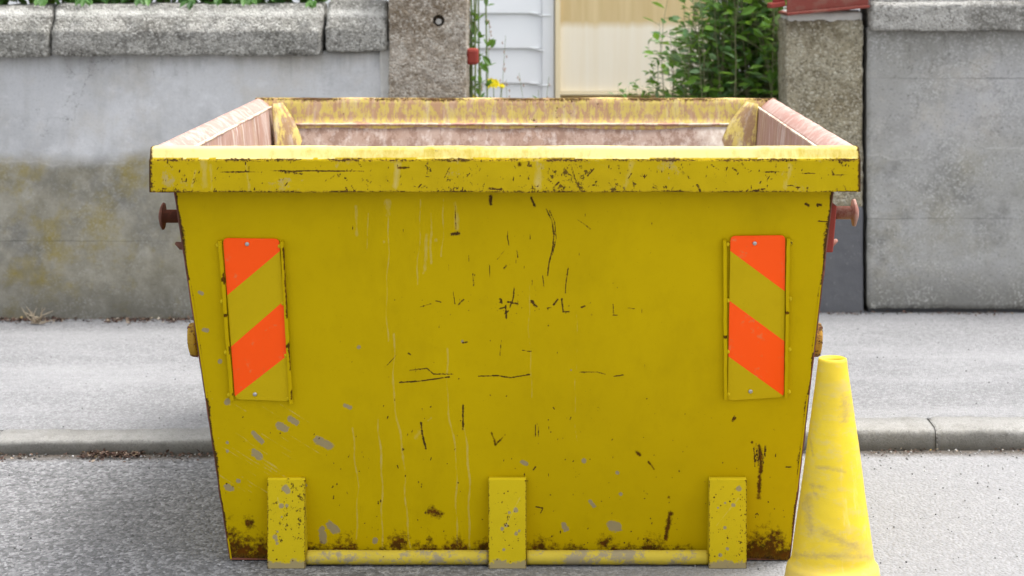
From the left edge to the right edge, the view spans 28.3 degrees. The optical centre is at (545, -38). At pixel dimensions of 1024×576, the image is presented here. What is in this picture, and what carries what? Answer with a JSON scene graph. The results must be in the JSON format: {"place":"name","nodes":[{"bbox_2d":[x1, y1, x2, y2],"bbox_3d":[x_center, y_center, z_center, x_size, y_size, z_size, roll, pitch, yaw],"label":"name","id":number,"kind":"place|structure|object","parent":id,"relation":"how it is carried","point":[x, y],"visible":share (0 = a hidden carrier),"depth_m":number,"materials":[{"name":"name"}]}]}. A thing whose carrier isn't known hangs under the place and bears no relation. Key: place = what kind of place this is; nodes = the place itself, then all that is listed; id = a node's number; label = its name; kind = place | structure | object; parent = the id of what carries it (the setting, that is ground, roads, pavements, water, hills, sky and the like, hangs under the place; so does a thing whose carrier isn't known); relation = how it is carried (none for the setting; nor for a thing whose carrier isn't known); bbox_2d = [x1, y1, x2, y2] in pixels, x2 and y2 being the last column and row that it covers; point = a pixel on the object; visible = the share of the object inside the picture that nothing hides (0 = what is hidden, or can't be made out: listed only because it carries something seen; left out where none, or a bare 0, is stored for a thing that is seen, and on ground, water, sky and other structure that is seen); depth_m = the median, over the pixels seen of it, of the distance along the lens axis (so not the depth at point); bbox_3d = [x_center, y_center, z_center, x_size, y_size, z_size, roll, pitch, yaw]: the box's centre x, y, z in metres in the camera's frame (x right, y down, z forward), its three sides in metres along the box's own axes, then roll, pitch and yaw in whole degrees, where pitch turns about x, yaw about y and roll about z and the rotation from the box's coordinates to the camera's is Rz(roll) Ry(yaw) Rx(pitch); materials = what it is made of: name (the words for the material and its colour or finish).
{"place":"outdoors","nodes":[
{"label":"outdoors","id":0,"kind":"place"},
{"bbox_2d":[0,450,1023,575],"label":"road","id":1,"kind":"structure","parent":0,"point":[974,545],"depth_m":5.43,"materials":[{"name":"grey asphalt"}]},
{"bbox_2d":[149,97,860,567],"bbox_3d":[-0.093,0.968,5.737,1.780,1.061,1.817,0,0,0],"label":"rubbish skip","id":2,"kind":"object","parent":1,"relation":"on","point":[507,333],"visible":1,"depth_m":4.98,"materials":[{"name":"yellow paint"}]},
{"bbox_2d":[0,417,1023,454],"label":"kerb","id":3,"kind":"structure","parent":1,"relation":"on","point":[949,433],"depth_m":6.25,"materials":[{"name":"concrete"}]},
{"bbox_2d":[0,310,1023,462],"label":"leaf litter","id":4,"kind":"object","parent":1,"relation":"on","point":[120,454],"visible":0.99,"depth_m":6.23,"materials":[{"name":"brown plant"}]},
{"bbox_2d":[0,322,1023,571],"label":"grit","id":5,"kind":"object","parent":1,"relation":"on","point":[438,568],"visible":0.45,"depth_m":6.11,"materials":[{"name":"grey gravel"}]},
{"bbox_2d":[785,355,880,575],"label":"traffic cone","id":6,"kind":"object","parent":1,"relation":"on","point":[832,537],"visible":1,"depth_m":4.67,"materials":[{"name":"plastic"}]},
{"bbox_2d":[0,310,1023,429],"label":"footpath","id":7,"kind":"structure","parent":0,"point":[49,388],"depth_m":7.16,"materials":[{"name":"concrete"}]},
{"bbox_2d":[22,307,51,323],"bbox_3d":[-2.002,1.391,8.026,0.124,0.075,0.053,0,0,0],"label":"dead weed","id":8,"kind":"object","parent":7,"relation":"on","point":[37,320],"visible":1,"depth_m":8.02,"materials":[{"name":"beige plant"}]},
{"bbox_2d":[0,0,389,318],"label":"garden wall","id":9,"kind":"structure","parent":7,"relation":"on","point":[98,101],"depth_m":8.15,"materials":[{"name":"concrete"}]},
{"bbox_2d":[0,0,327,9],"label":"hedge","id":10,"kind":"object","parent":9,"relation":"on","point":[309,3],"visible":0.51,"depth_m":8.23,"materials":[{"name":"green plant"}]},
{"bbox_2d":[388,0,478,97],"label":"gate post","id":11,"kind":"object","parent":7,"relation":"on","point":[432,53],"visible":0.38,"depth_m":8.09,"materials":[{"name":"concrete"}]},
{"bbox_2d":[778,10,863,312],"bbox_3d":[1.141,0.833,8.445,0.323,1.278,0.300,0,0,0],"label":"gate post","id":12,"kind":"object","parent":7,"relation":"on","point":[820,68],"visible":0.59,"depth_m":8.30,"materials":[{"name":"concrete"}]},
{"bbox_2d":[767,0,869,15],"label":"letter box","id":13,"kind":"structure","parent":12,"relation":"on","point":[796,7],"depth_m":8.26,"materials":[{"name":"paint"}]},
{"bbox_2d":[859,0,1023,311],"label":"garden wall","id":14,"kind":"structure","parent":7,"relation":"on","point":[943,155],"depth_m":8.29,"materials":[{"name":"concrete"}]},
{"label":"garden ground","id":15,"kind":"structure","parent":0,"visible":0},
{"bbox_2d":[8,0,858,97],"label":"house","id":16,"kind":"structure","parent":15,"relation":"on","point":[526,28],"depth_m":10.49,"materials":[{"name":"white paint"}]},
{"bbox_2d":[555,0,712,97],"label":"plywood screen","id":17,"kind":"object","parent":15,"relation":"on","point":[601,45],"visible":0.28,"depth_m":10.48,"materials":[{"name":"beige wood"}]},
{"label":"driveway","id":18,"kind":"structure","parent":0,"visible":0},
{"bbox_2d":[469,0,495,97],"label":"tall weed","id":19,"kind":"object","parent":18,"relation":"on","point":[474,29],"visible":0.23,"depth_m":8.34,"materials":[{"name":"green plant"}]},
{"bbox_2d":[485,20,491,69],"bbox_3d":[-0.240,0.829,8.450,0.038,1.193,0.025,0,0,0],"label":"thin weed","id":20,"kind":"object","parent":18,"relation":"on","point":[488,46],"visible":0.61,"depth_m":8.45,"materials":[{"name":"green plant"}]},
{"bbox_2d":[488,78,498,97],"bbox_3d":[-0.221,0.949,8.406,0.058,0.952,0.040,0,0,-25],"label":"yellow wildflower","id":21,"kind":"object","parent":18,"relation":"on","point":[495,83],"visible":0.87,"depth_m":8.40,"materials":[{"name":"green plant"}]},
{"bbox_2d":[499,83,504,97],"bbox_3d":[-0.186,0.962,8.441,0.034,0.926,0.048,0,0,-18],"label":"yellow wildflower","id":22,"kind":"object","parent":18,"relation":"on","point":[502,85],"visible":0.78,"depth_m":8.43,"materials":[{"name":"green plant"}]},
{"bbox_2d":[500,36,506,97],"bbox_3d":[-0.190,0.864,8.452,0.065,1.123,0.021,0,0,11],"label":"thin weed","id":23,"kind":"object","parent":18,"relation":"on","point":[504,63],"visible":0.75,"depth_m":8.45,"materials":[{"name":"green plant"}]},
{"bbox_2d":[608,0,785,100],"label":"shrub","id":24,"kind":"object","parent":18,"relation":"on","point":[749,28],"visible":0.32,"depth_m":8.74,"materials":[{"name":"green plant"}]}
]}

